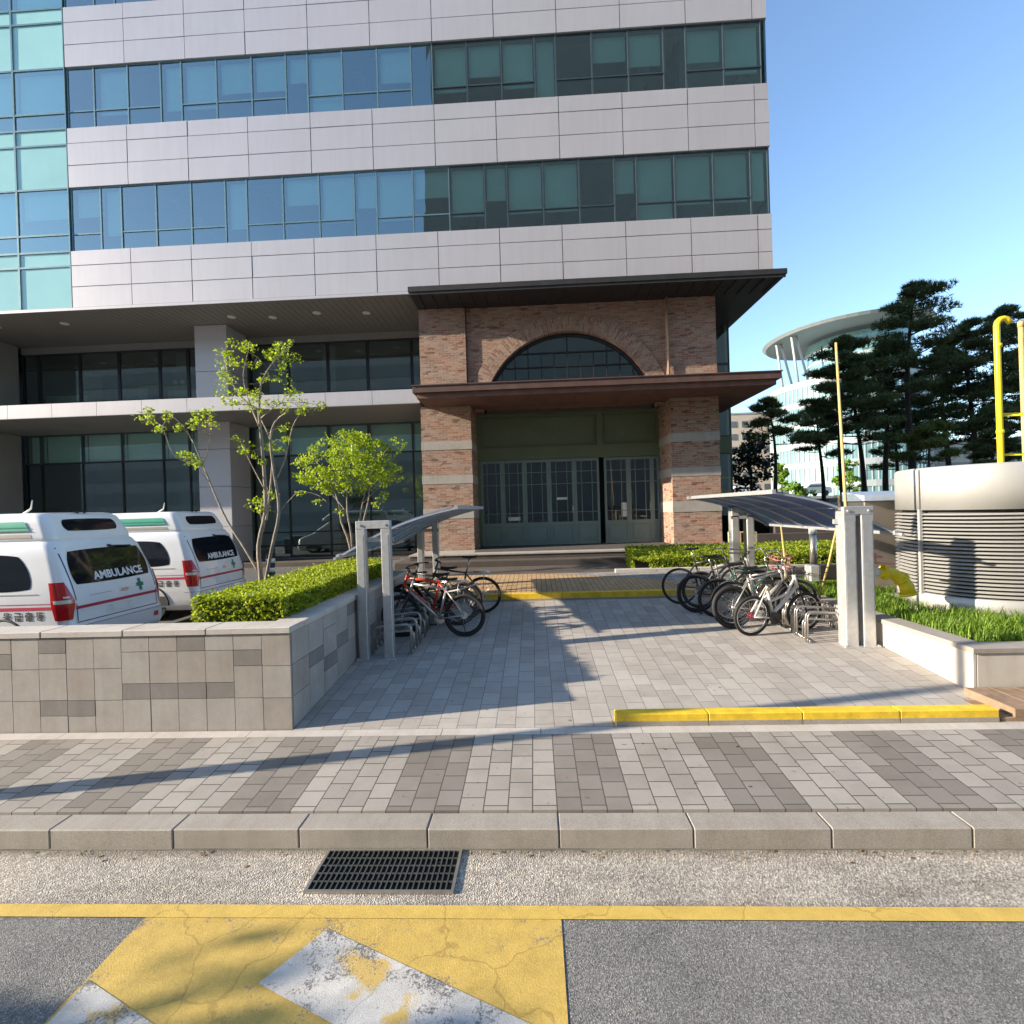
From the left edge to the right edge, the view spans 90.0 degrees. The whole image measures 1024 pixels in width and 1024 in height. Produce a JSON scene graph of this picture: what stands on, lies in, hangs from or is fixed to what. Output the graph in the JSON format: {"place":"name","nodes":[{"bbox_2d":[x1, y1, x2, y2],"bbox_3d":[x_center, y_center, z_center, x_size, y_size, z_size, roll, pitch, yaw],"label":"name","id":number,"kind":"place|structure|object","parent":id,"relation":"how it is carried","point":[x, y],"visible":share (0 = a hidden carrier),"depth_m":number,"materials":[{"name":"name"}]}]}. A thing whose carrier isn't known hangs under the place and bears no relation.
{"place":"outdoors","nodes":[
{"label":"outdoors","id":0,"kind":"place"},
{"bbox_2d":[158,557,408,622],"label":"car park","id":1,"kind":"structure","parent":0,"point":[251,575],"depth_m":16.06,"materials":[{"name":"grey asphalt"}]},
{"bbox_2d":[0,500,161,626],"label":"ambulance","id":2,"kind":"object","parent":1,"relation":"on","point":[83,568],"visible":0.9,"depth_m":7.62,"materials":[{"name":"white paint"}]},
{"bbox_2d":[0,556,30,592],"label":"side window","id":3,"kind":"structure","parent":2,"relation":"in","point":[14,576],"depth_m":7.36,"materials":[{"name":"black glass"}]},
{"bbox_2d":[67,544,147,583],"bbox_3d":[-6.486,0.800,8.243,0.210,0.565,1.478,-2,0,2],"label":"rear window","id":4,"kind":"structure","parent":2,"relation":"in","point":[91,565],"depth_m":8.16,"materials":[{"name":"black glass"}]},
{"bbox_2d":[111,503,245,618],"bbox_3d":[-9.005,1.074,11.537,5.184,2.461,1.950,-2,0,2],"label":"ambulance","id":5,"kind":"object","parent":1,"relation":"on","point":[189,554],"visible":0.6,"depth_m":10.72,"materials":[{"name":"white paint"}]},
{"bbox_2d":[192,534,237,561],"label":"rear window","id":6,"kind":"structure","parent":5,"relation":"in","point":[215,547],"depth_m":11.40,"materials":[{"name":"black glass"}]},
{"bbox_2d":[132,338,326,580],"bbox_3d":[-5.452,-0.357,9.911,3.981,6.162,1.278,-2,0,3],"label":"young tree","id":7,"kind":"object","parent":1,"relation":"on","point":[266,496],"visible":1,"depth_m":9.81,"materials":[{"name":"green plant"}]},
{"bbox_2d":[291,428,407,558],"bbox_3d":[-3.926,0.010,12.384,2.890,4.119,1.472,-2,0,17],"label":"young tree","id":8,"kind":"object","parent":1,"relation":"on","point":[354,456],"visible":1,"depth_m":12.32,"materials":[{"name":"green plant"}]},
{"bbox_2d":[0,729,1023,814],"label":"pavement","id":9,"kind":"structure","parent":0,"point":[899,771],"depth_m":4.43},
{"bbox_2d":[0,916,1023,1023],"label":"road","id":10,"kind":"structure","parent":0,"point":[630,971],"depth_m":2.76,"materials":[{"name":"grey asphalt"}]},
{"bbox_2d":[44,917,567,1023],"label":"yellow box marking","id":11,"kind":"object","parent":10,"relation":"on","point":[163,970],"visible":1,"depth_m":2.86,"materials":[{"name":"paint"}]},
{"bbox_2d":[47,929,529,1023],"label":"white hatch marking","id":12,"kind":"object","parent":11,"relation":"on","point":[331,976],"visible":1,"depth_m":2.66,"materials":[{"name":"paint"}]},
{"bbox_2d":[0,850,1023,906],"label":"gutter","id":13,"kind":"object","parent":10,"relation":"on","point":[889,878],"visible":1,"depth_m":3.46,"materials":[{"name":"concrete"}]},
{"bbox_2d":[303,849,462,893],"bbox_3d":[-0.871,2.496,3.569,1.000,0.016,0.425,-2,0,3],"label":"drain grate","id":14,"kind":"object","parent":13,"relation":"on","point":[379,871],"visible":1,"depth_m":3.55,"materials":[{"name":"metal"}]},
{"bbox_2d":[0,904,1023,920],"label":"yellow line marking","id":15,"kind":"object","parent":10,"relation":"on","point":[589,912],"visible":1,"depth_m":3.17,"materials":[{"name":"paint"}]},
{"bbox_2d":[0,515,1023,850],"bbox_3d":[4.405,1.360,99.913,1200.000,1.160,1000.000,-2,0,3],"label":"ground","id":16,"kind":"structure","parent":0,"point":[760,527],"depth_m":3.86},
{"bbox_2d":[0,570,407,733],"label":"stone planter","id":17,"kind":"object","parent":16,"relation":"on","point":[184,674],"visible":0.66,"depth_m":5.40,"materials":[{"name":"stone"}]},
{"bbox_2d":[190,556,381,622],"bbox_3d":[-2.993,1.108,7.968,1.167,0.487,4.492,-2,0,3],"label":"hedge","id":18,"kind":"object","parent":17,"relation":"on","point":[273,598],"visible":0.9,"depth_m":6.21,"materials":[{"name":"green plant"}]},
{"bbox_2d":[0,0,772,560],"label":"office building","id":19,"kind":"structure","parent":16,"relation":"on","point":[188,188],"depth_m":16.10,"materials":[{"name":"metal"}]},
{"bbox_2d":[40,434,87,464],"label":"window","id":20,"kind":"structure","parent":19,"relation":"in","point":[61,450],"depth_m":19.73,"materials":[{"name":"teal glass"}]},
{"bbox_2d":[71,187,104,250],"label":"window","id":21,"kind":"structure","parent":19,"relation":"in","point":[88,203],"depth_m":16.39,"materials":[{"name":"blue glass"}]},
{"bbox_2d":[82,433,127,462],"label":"window","id":22,"kind":"structure","parent":19,"relation":"in","point":[106,447],"depth_m":19.65,"materials":[{"name":"teal glass"}]},
{"bbox_2d":[93,64,131,126],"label":"window","id":23,"kind":"structure","parent":19,"relation":"in","point":[113,85],"depth_m":16.34,"materials":[{"name":"blue glass"}]},
{"bbox_2d":[100,186,125,249],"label":"window","id":24,"kind":"structure","parent":19,"relation":"in","point":[113,197],"depth_m":16.36,"materials":[{"name":"blue glass"}]},
{"bbox_2d":[121,431,167,461],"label":"window","id":25,"kind":"structure","parent":19,"relation":"in","point":[141,447],"depth_m":19.59,"materials":[{"name":"teal glass"}]},
{"bbox_2d":[159,61,181,121],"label":"window","id":26,"kind":"structure","parent":19,"relation":"in","point":[173,75],"depth_m":16.25,"materials":[{"name":"blue glass"}]},
{"bbox_2d":[180,58,216,120],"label":"window","id":27,"kind":"structure","parent":19,"relation":"in","point":[201,80],"depth_m":16.21,"materials":[{"name":"blue glass"}]},
{"bbox_2d":[215,56,252,118],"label":"window","id":28,"kind":"structure","parent":19,"relation":"in","point":[236,78],"depth_m":16.16,"materials":[{"name":"blue glass"}]},
{"bbox_2d":[224,178,247,242],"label":"window","id":29,"kind":"structure","parent":19,"relation":"in","point":[238,198],"depth_m":16.19,"materials":[{"name":"blue glass"}]},
{"bbox_2d":[251,53,286,115],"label":"window","id":30,"kind":"structure","parent":19,"relation":"in","point":[270,75],"depth_m":16.11,"materials":[{"name":"blue glass"}]},
{"bbox_2d":[282,174,319,239],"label":"window","id":31,"kind":"structure","parent":19,"relation":"in","point":[299,192],"depth_m":16.09,"materials":[{"name":"blue glass"}]},
{"bbox_2d":[287,425,330,455],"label":"window","id":32,"kind":"structure","parent":19,"relation":"in","point":[302,438],"depth_m":19.31,"materials":[{"name":"teal glass"}]},
{"bbox_2d":[307,49,342,112],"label":"window","id":33,"kind":"structure","parent":19,"relation":"in","point":[327,91],"depth_m":16.04,"materials":[{"name":"blue glass"}]},
{"bbox_2d":[318,172,354,237],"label":"window","id":34,"kind":"structure","parent":19,"relation":"in","point":[338,193],"depth_m":16.04,"materials":[{"name":"blue glass"}]},
{"bbox_2d":[368,422,412,452],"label":"window","id":35,"kind":"structure","parent":19,"relation":"in","point":[402,430],"depth_m":19.16,"materials":[{"name":"teal glass"}]},
{"bbox_2d":[376,45,411,107],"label":"window","id":36,"kind":"structure","parent":19,"relation":"in","point":[395,68],"depth_m":15.94,"materials":[{"name":"blue glass"}]},
{"bbox_2d":[376,168,413,234],"bbox_3d":[-3.603,-9.549,15.875,1.128,1.984,0.225,-2,0,2],"label":"window","id":37,"kind":"structure","parent":19,"relation":"in","point":[396,191],"depth_m":15.97,"materials":[{"name":"blue glass"}]},
{"bbox_2d":[412,166,449,232],"bbox_3d":[-2.476,-9.582,15.826,1.128,1.984,0.225,-2,0,2],"label":"window","id":38,"kind":"structure","parent":19,"relation":"in","point":[434,185],"depth_m":15.91,"materials":[{"name":"teal glass"}]},
{"bbox_2d":[431,41,467,104],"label":"window","id":39,"kind":"structure","parent":19,"relation":"in","point":[450,64],"depth_m":15.87,"materials":[{"name":"teal glass"}]},
{"bbox_2d":[448,164,485,230],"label":"window","id":40,"kind":"structure","parent":19,"relation":"in","point":[468,193],"depth_m":15.87,"materials":[{"name":"teal glass"}]},
{"bbox_2d":[466,38,501,101],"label":"window","id":41,"kind":"structure","parent":19,"relation":"in","point":[484,61],"depth_m":15.82,"materials":[{"name":"teal glass"}]},
{"bbox_2d":[500,36,534,99],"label":"window","id":42,"kind":"structure","parent":19,"relation":"in","point":[517,58],"depth_m":15.78,"materials":[{"name":"teal glass"}]},
{"bbox_2d":[506,161,543,227],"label":"window","id":43,"kind":"structure","parent":19,"relation":"in","point":[524,182],"depth_m":15.79,"materials":[{"name":"teal glass"}]},
{"bbox_2d":[534,34,556,97],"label":"window","id":44,"kind":"structure","parent":19,"relation":"in","point":[544,75],"depth_m":15.75,"materials":[{"name":"teal glass"}]},
{"bbox_2d":[542,159,579,225],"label":"window","id":45,"kind":"structure","parent":19,"relation":"in","point":[559,181],"depth_m":15.74,"materials":[{"name":"teal glass"}]},
{"bbox_2d":[591,29,628,93],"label":"window","id":46,"kind":"structure","parent":19,"relation":"in","point":[611,49],"depth_m":15.65,"materials":[{"name":"teal glass"}]},
{"bbox_2d":[614,155,637,221],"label":"window","id":47,"kind":"structure","parent":19,"relation":"in","point":[623,170],"depth_m":15.66,"materials":[{"name":"teal glass"}]},
{"bbox_2d":[627,27,664,91],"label":"window","id":48,"kind":"structure","parent":19,"relation":"in","point":[643,50],"depth_m":15.60,"materials":[{"name":"teal glass"}]},
{"bbox_2d":[636,153,675,220],"bbox_3d":[4.342,-9.786,15.528,1.140,1.984,0.225,-2,0,2],"label":"window","id":49,"kind":"structure","parent":19,"relation":"in","point":[654,187],"depth_m":15.62,"materials":[{"name":"green glass"}]},
{"bbox_2d":[674,151,714,218],"bbox_3d":[5.480,-9.820,15.479,1.140,1.984,0.225,-2,0,2],"label":"window","id":50,"kind":"structure","parent":19,"relation":"in","point":[692,186],"depth_m":15.57,"materials":[{"name":"green glass"}]},
{"bbox_2d":[685,23,723,87],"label":"window","id":51,"kind":"structure","parent":19,"relation":"in","point":[701,46],"depth_m":15.53,"materials":[{"name":"teal glass"}]},
{"bbox_2d":[713,148,751,215],"bbox_3d":[6.598,-9.853,15.430,1.099,1.984,0.225,-2,0,2],"label":"window","id":52,"kind":"structure","parent":19,"relation":"in","point":[729,171],"depth_m":15.52,"materials":[{"name":"teal glass"}]},
{"bbox_2d":[723,20,761,85],"bbox_3d":[6.882,-13.693,15.394,1.106,1.904,0.225,-2,0,2],"label":"window","id":53,"kind":"structure","parent":19,"relation":"in","point":[739,45],"depth_m":15.48,"materials":[{"name":"teal glass"}]},
{"bbox_2d":[750,147,768,214],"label":"window","id":54,"kind":"structure","parent":19,"relation":"in","point":[757,180],"depth_m":15.49,"materials":[{"name":"teal glass"}]},
{"bbox_2d":[0,811,1023,849],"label":"kerb","id":55,"kind":"structure","parent":16,"relation":"on","point":[881,830],"depth_m":3.79,"materials":[{"name":"concrete"}]},
{"bbox_2d":[0,722,1023,739],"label":"pavement edging","id":56,"kind":"object","parent":16,"relation":"on","point":[567,730],"visible":0.38,"depth_m":5.13,"materials":[{"name":"concrete"}]},
{"bbox_2d":[394,541,727,570],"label":"entrance steps","id":57,"kind":"structure","parent":16,"relation":"on","point":[603,552],"depth_m":14.40,"materials":[{"name":"stone"}]},
{"bbox_2d":[408,268,786,551],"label":"brick portico","id":58,"kind":"structure","parent":57,"relation":"on","point":[573,411],"depth_m":16.18,"materials":[{"name":"brick"}]},
{"bbox_2d":[480,461,503,545],"bbox_3d":[-0.662,-0.265,17.304,0.729,2.900,0.060,-2,0,2],"label":"door","id":59,"kind":"structure","parent":58,"relation":"in","point":[493,534],"depth_m":17.28,"materials":[{"name":"teal paint"}]},
{"bbox_2d":[502,460,525,545],"bbox_3d":[0.075,-0.287,17.272,0.734,2.900,0.060,-2,0,2],"label":"door","id":60,"kind":"structure","parent":58,"relation":"in","point":[514,533],"depth_m":17.26,"materials":[{"name":"teal paint"}]},
{"bbox_2d":[524,459,550,544],"bbox_3d":[0.854,-0.310,17.238,0.814,2.900,0.060,-2,0,2],"label":"door","id":61,"kind":"structure","parent":58,"relation":"in","point":[537,533],"depth_m":17.22,"materials":[{"name":"teal paint"}]},
{"bbox_2d":[548,458,575,543],"bbox_3d":[1.686,-0.335,17.160,0.844,2.900,0.142,-2,0,2],"label":"door","id":62,"kind":"structure","parent":58,"relation":"in","point":[561,532],"depth_m":17.18,"materials":[{"name":"teal paint"}]},
{"bbox_2d":[484,333,654,413],"bbox_3d":[1.788,-4.435,16.461,5.455,2.598,0.100,-2,0,2],"label":"arch window","id":63,"kind":"structure","parent":58,"relation":"in","point":[614,348],"depth_m":16.42,"materials":[{"name":"black glass"}]},
{"bbox_2d":[574,458,600,543],"bbox_3d":[2.527,-0.360,17.165,0.824,2.900,0.060,-2,0,2],"label":"door","id":64,"kind":"structure","parent":58,"relation":"in","point":[586,531],"depth_m":17.15,"materials":[{"name":"teal paint"}]},
{"bbox_2d":[603,457,629,542],"bbox_3d":[3.518,-0.390,17.181,0.804,2.900,0.060,-2,0,2],"label":"door","id":65,"kind":"structure","parent":58,"relation":"in","point":[617,531],"depth_m":17.17,"materials":[{"name":"teal paint"}]},
{"bbox_2d":[628,456,653,541],"bbox_3d":[4.317,-0.414,17.146,0.784,2.900,0.060,-2,0,2],"label":"door","id":66,"kind":"structure","parent":58,"relation":"in","point":[641,530],"depth_m":17.13,"materials":[{"name":"teal paint"}]},
{"bbox_2d":[790,590,1023,687],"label":"stone planter","id":67,"kind":"object","parent":16,"relation":"on","point":[962,662],"visible":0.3,"depth_m":5.91,"materials":[{"name":"beige stone"}]},
{"bbox_2d":[402,563,652,576],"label":"shaded plaza paving","id":68,"kind":"structure","parent":0,"point":[554,569],"depth_m":13.23,"materials":[{"name":"grey stone"}]},
{"bbox_2d":[407,574,768,593],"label":"plaza paving","id":69,"kind":"structure","parent":0,"point":[514,583],"depth_m":11.04,"materials":[{"name":"grey stone"}]},
{"bbox_2d":[294,596,1023,729],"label":"forecourt paving","id":70,"kind":"structure","parent":0,"point":[506,665],"depth_m":6.47,"materials":[{"name":"grey stone"}]},
{"bbox_2d":[371,582,443,654],"bbox_3d":[-1.663,1.707,8.883,0.655,0.669,3.120,-2,0,3],"label":"bike rack","id":71,"kind":"object","parent":70,"relation":"on","point":[413,646],"visible":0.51,"depth_m":7.91,"materials":[{"name":"metal"}]},
{"bbox_2d":[333,505,482,660],"bbox_3d":[-1.600,1.011,9.225,1.830,2.195,4.160,-2,0,3],"label":"bike shelter","id":72,"kind":"object","parent":70,"relation":"on","point":[387,537],"visible":0.91,"depth_m":7.21,"materials":[{"name":"metal"}]},
{"bbox_2d":[381,571,485,636],"bbox_3d":[-1.277,1.466,8.120,1.594,1.058,0.689,-2,0,26],"label":"bicycle","id":73,"kind":"object","parent":70,"relation":"on","point":[441,617],"visible":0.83,"depth_m":8.12,"materials":[{"name":"black rubber"}]},
{"bbox_2d":[393,563,476,624],"bbox_3d":[-1.444,1.412,8.660,1.600,1.044,0.692,-2,0,-19],"label":"bicycle","id":74,"kind":"object","parent":70,"relation":"on","point":[435,607],"visible":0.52,"depth_m":8.61,"materials":[{"name":"black rubber"}]},
{"bbox_2d":[418,587,770,602],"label":"yellow kerb","id":75,"kind":"structure","parent":70,"relation":"on","point":[586,595],"depth_m":10.01,"materials":[{"name":"paint"}]},
{"bbox_2d":[677,552,774,613],"bbox_3d":[3.735,1.219,8.870,1.596,1.040,0.690,-2,0,-16],"label":"bicycle","id":76,"kind":"object","parent":70,"relation":"on","point":[695,592],"visible":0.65,"depth_m":8.92,"materials":[{"name":"black rubber"}]},
{"bbox_2d":[712,561,813,628],"bbox_3d":[3.975,1.290,8.066,1.593,1.044,0.688,-2,0,-26],"label":"bicycle","id":77,"kind":"object","parent":70,"relation":"on","point":[731,606],"visible":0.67,"depth_m":8.06,"materials":[{"name":"black rubber"}]},
{"bbox_2d":[710,549,817,621],"bbox_3d":[4.104,1.207,8.357,1.644,1.140,0.693,-2,0,21],"label":"bicycle","id":78,"kind":"object","parent":70,"relation":"on","point":[747,590],"visible":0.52,"depth_m":8.31,"materials":[{"name":"metal"}]},
{"bbox_2d":[733,562,821,635],"bbox_3d":[4.019,1.318,7.738,1.370,1.048,0.666,-2,0,13],"label":"bicycle","id":79,"kind":"object","parent":70,"relation":"on","point":[774,617],"visible":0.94,"depth_m":7.69,"materials":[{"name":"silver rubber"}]},
{"bbox_2d":[733,574,839,642],"bbox_3d":[4.644,1.503,8.697,0.805,0.669,2.940,-2,0,3],"label":"bike rack","id":80,"kind":"object","parent":70,"relation":"on","point":[805,628],"visible":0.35,"depth_m":7.68,"materials":[{"name":"metal"}]},
{"bbox_2d":[687,489,904,647],"bbox_3d":[4.583,0.779,9.029,1.690,2.262,4.110,-2,0,3],"label":"bike shelter","id":81,"kind":"object","parent":70,"relation":"on","point":[857,528],"visible":0.88,"depth_m":7.17,"materials":[{"name":"metal"}]},
{"bbox_2d":[614,704,999,726],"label":"yellow kerb","id":82,"kind":"structure","parent":70,"relation":"on","point":[978,713],"depth_m":5.10,"materials":[{"name":"paint"}]},
{"bbox_2d":[963,687,1023,720],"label":"wooden deck","id":83,"kind":"structure","parent":70,"relation":"on","point":[1007,703],"depth_m":5.30,"materials":[{"name":"brown wood"}]},
{"bbox_2d":[739,495,840,514],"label":"ground","id":84,"kind":"structure","parent":0,"point":[832,496],"depth_m":46.01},
{"bbox_2d":[731,412,770,489],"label":"beige block","id":85,"kind":"structure","parent":84,"relation":"on","point":[738,427],"depth_m":127.44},
{"bbox_2d":[732,429,778,492],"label":"tree","id":86,"kind":"object","parent":84,"relation":"on","point":[751,451],"visible":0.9,"depth_m":21.26,"materials":[{"name":"green plant"}]},
{"bbox_2d":[742,395,830,491],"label":"pine tree","id":87,"kind":"object","parent":84,"relation":"on","point":[769,405],"visible":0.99,"depth_m":19.21,"materials":[{"name":"green plant"}]},
{"bbox_2d":[785,397,854,501],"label":"pine tree","id":88,"kind":"object","parent":84,"relation":"on","point":[818,447],"visible":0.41,"depth_m":23.25,"materials":[{"name":"green plant"}]},
{"bbox_2d":[788,333,906,506],"bbox_3d":[14.071,-3.701,21.767,4.339,7.860,4.844,-2,0,34],"label":"pine tree","id":89,"kind":"object","parent":84,"relation":"on","point":[847,345],"visible":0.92,"depth_m":21.15,"materials":[{"name":"green plant"}]},
{"bbox_2d":[762,307,935,495],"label":"glass tower","id":90,"kind":"structure","parent":84,"relation":"on","point":[802,343],"depth_m":101.43,"materials":[{"name":"white glass"}]},
{"bbox_2d":[822,361,919,491],"bbox_3d":[16.991,-3.903,24.966,5.323,8.055,4.116,-2,0,3],"label":"pine tree","id":91,"kind":"object","parent":84,"relation":"on","point":[863,469],"visible":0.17,"depth_m":24.63,"materials":[{"name":"green plant"}]},
{"bbox_2d":[823,335,969,490],"bbox_3d":[17.905,-4.110,24.296,6.446,8.427,4.661,-2,0,32],"label":"pine tree","id":92,"kind":"object","parent":84,"relation":"on","point":[920,413],"visible":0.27,"depth_m":23.57,"materials":[{"name":"green plant"}]},
{"bbox_2d":[866,392,967,471],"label":"pine tree","id":93,"kind":"object","parent":84,"relation":"on","point":[895,446],"visible":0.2,"depth_m":27.09,"materials":[{"name":"green plant"}]},
{"bbox_2d":[852,277,990,469],"bbox_3d":[17.725,-5.105,22.545,5.368,10.433,4.752,-2,0,3],"label":"pine tree","id":94,"kind":"object","parent":84,"relation":"on","point":[912,291],"visible":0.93,"depth_m":22.06,"materials":[{"name":"green plant"}]},
{"bbox_2d":[885,418,971,466],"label":"pine tree","id":95,"kind":"object","parent":84,"relation":"on","point":[921,437],"visible":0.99,"depth_m":18.75,"materials":[{"name":"green plant"}]},
{"bbox_2d":[898,344,1010,465],"bbox_3d":[21.179,-4.233,24.947,4.669,8.465,4.815,-2,0,30],"label":"pine tree","id":96,"kind":"object","parent":84,"relation":"on","point":[934,353],"visible":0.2,"depth_m":24.65,"materials":[{"name":"green plant"}]},
{"bbox_2d":[913,315,1020,461],"bbox_3d":[20.836,-4.441,22.780,4.894,8.930,5.165,-2,0,-27],"label":"pine tree","id":97,"kind":"object","parent":84,"relation":"on","point":[976,343],"visible":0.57,"depth_m":22.50,"materials":[{"name":"green plant"}]},
{"bbox_2d":[934,302,1023,461],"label":"pine tree","id":98,"kind":"object","parent":84,"relation":"on","point":[1010,332],"visible":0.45,"depth_m":22.84,"materials":[{"name":"green plant"}]},
{"bbox_2d":[954,403,1021,463],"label":"pine tree","id":99,"kind":"object","parent":84,"relation":"on","point":[985,445],"visible":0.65,"depth_m":19.96,"materials":[{"name":"green plant"}]},
{"bbox_2d":[729,0,1023,439],"label":"sky","id":100,"kind":"structure","parent":0,"point":[896,127],"materials":[{"name":"blue"}]},
{"bbox_2d":[759,567,1020,640],"bbox_3d":[32.938,0.850,9.543,55.100,0.630,9.880,-2,0,3],"label":"planting bed","id":101,"kind":"object","parent":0,"point":[799,572],"depth_m":11.26,"materials":[{"name":"soil"}]},
{"bbox_2d":[624,539,835,567],"bbox_3d":[6.160,1.087,12.927,6.429,0.670,1.476,-2,0,3],"label":"hedge","id":102,"kind":"object","parent":101,"relation":"on","point":[662,555],"visible":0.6,"depth_m":12.59,"materials":[{"name":"green plant"}]},
{"bbox_2d":[842,491,903,594],"bbox_3d":[7.934,0.526,9.453,3.150,1.900,0.670,-2,0,3],"label":"steel cabinet","id":103,"kind":"object","parent":101,"relation":"on","point":[882,503],"visible":0.16,"depth_m":9.27,"materials":[{"name":"metal"}]},
{"bbox_2d":[774,574,1023,641],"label":"grass","id":104,"kind":"structure","parent":101,"relation":"on","point":[987,626],"depth_m":6.87,"materials":[{"name":"green plant"}]},
{"bbox_2d":[888,461,1023,619],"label":"ventilation drum","id":105,"kind":"object","parent":101,"relation":"on","point":[962,526],"visible":0.9,"depth_m":7.40,"materials":[{"name":"metal"}]},
{"bbox_2d":[993,316,1023,462],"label":"gas pipe","id":106,"kind":"object","parent":101,"relation":"on","point":[1000,414],"visible":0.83,"depth_m":8.90,"materials":[{"name":"yellow metal"}]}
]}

